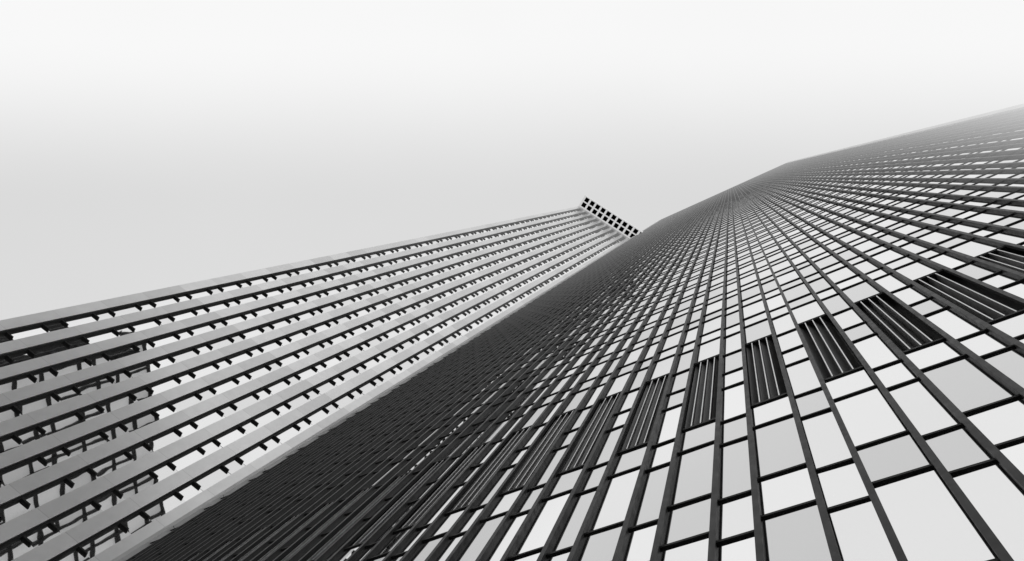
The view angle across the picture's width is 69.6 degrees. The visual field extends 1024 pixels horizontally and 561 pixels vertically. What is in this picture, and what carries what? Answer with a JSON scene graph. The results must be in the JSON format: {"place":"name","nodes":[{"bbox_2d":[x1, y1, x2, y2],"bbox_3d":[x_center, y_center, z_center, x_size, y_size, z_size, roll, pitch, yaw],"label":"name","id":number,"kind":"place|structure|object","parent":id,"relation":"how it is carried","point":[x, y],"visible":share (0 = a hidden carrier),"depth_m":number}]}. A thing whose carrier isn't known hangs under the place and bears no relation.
{"place":"outdoors","nodes":[
{"label":"outdoors","id":0,"kind":"place"},
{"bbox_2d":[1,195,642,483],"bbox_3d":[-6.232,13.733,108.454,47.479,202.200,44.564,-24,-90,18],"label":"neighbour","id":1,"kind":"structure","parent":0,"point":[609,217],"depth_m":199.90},
{"bbox_2d":[0,209,623,560],"bbox_3d":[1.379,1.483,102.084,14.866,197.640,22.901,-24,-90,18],"label":"frames","id":2,"kind":"structure","parent":1,"relation":"attached to","point":[67,477],"depth_m":50.29},
{"bbox_2d":[0,209,624,560],"bbox_3d":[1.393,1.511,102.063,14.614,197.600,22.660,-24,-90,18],"label":"neighbour glazing","id":3,"kind":"structure","parent":1,"relation":"attached to","point":[92,548],"depth_m":46.57},
{"bbox_2d":[0,206,629,560],"bbox_3d":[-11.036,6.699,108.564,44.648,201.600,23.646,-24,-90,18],"label":"building columns","id":4,"kind":"structure","parent":1,"relation":"attached to","point":[56,546],"depth_m":47.97},
{"bbox_2d":[581,197,641,237],"bbox_3d":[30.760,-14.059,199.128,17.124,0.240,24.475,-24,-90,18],"label":"crown openings","id":5,"kind":"object","parent":1,"relation":"attached to","point":[613,217],"visible":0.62,"depth_m":199.86},
{"bbox_2d":[0,0,1023,319],"label":"sky","id":6,"kind":"structure","parent":0,"point":[146,145]},
{"bbox_2d":[165,119,1023,560],"bbox_3d":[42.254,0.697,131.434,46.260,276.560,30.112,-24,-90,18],"label":"tower body","id":7,"kind":"structure","parent":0,"point":[971,287],"depth_m":17.32},
{"bbox_2d":[111,104,1023,560],"bbox_3d":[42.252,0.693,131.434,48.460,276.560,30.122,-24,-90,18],"label":"tower corner cladding","id":8,"kind":"structure","parent":7,"relation":"attached to","point":[257,472],"depth_m":50.02},
{"bbox_2d":[124,109,1023,560],"bbox_3d":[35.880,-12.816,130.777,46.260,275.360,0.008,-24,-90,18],"label":"window panes","id":9,"kind":"structure","parent":7,"relation":"attached to","point":[928,515],"depth_m":13.39},
{"bbox_2d":[126,109,1023,560],"bbox_3d":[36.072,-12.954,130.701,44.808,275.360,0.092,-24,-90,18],"label":"vertical mullions","id":10,"kind":"object","parent":7,"relation":"attached to","point":[980,523],"visible":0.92,"depth_m":23.68},
{"bbox_2d":[133,109,1023,560],"bbox_3d":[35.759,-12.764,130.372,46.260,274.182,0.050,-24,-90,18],"label":"horizontal mullions","id":11,"kind":"object","parent":7,"relation":"attached to","point":[879,481],"visible":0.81,"depth_m":24.70},
{"bbox_2d":[202,248,1006,560],"bbox_3d":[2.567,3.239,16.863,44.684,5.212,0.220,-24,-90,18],"label":"vent louvers","id":12,"kind":"object","parent":7,"relation":"attached to","point":[844,366],"visible":0.3,"depth_m":16.25},
{"bbox_2d":[188,250,1023,560],"bbox_3d":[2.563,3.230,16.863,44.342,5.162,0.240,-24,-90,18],"label":"tower louvre fins","id":13,"kind":"object","parent":12,"relation":"attached to","point":[980,306],"visible":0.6,"depth_m":16.32}
]}

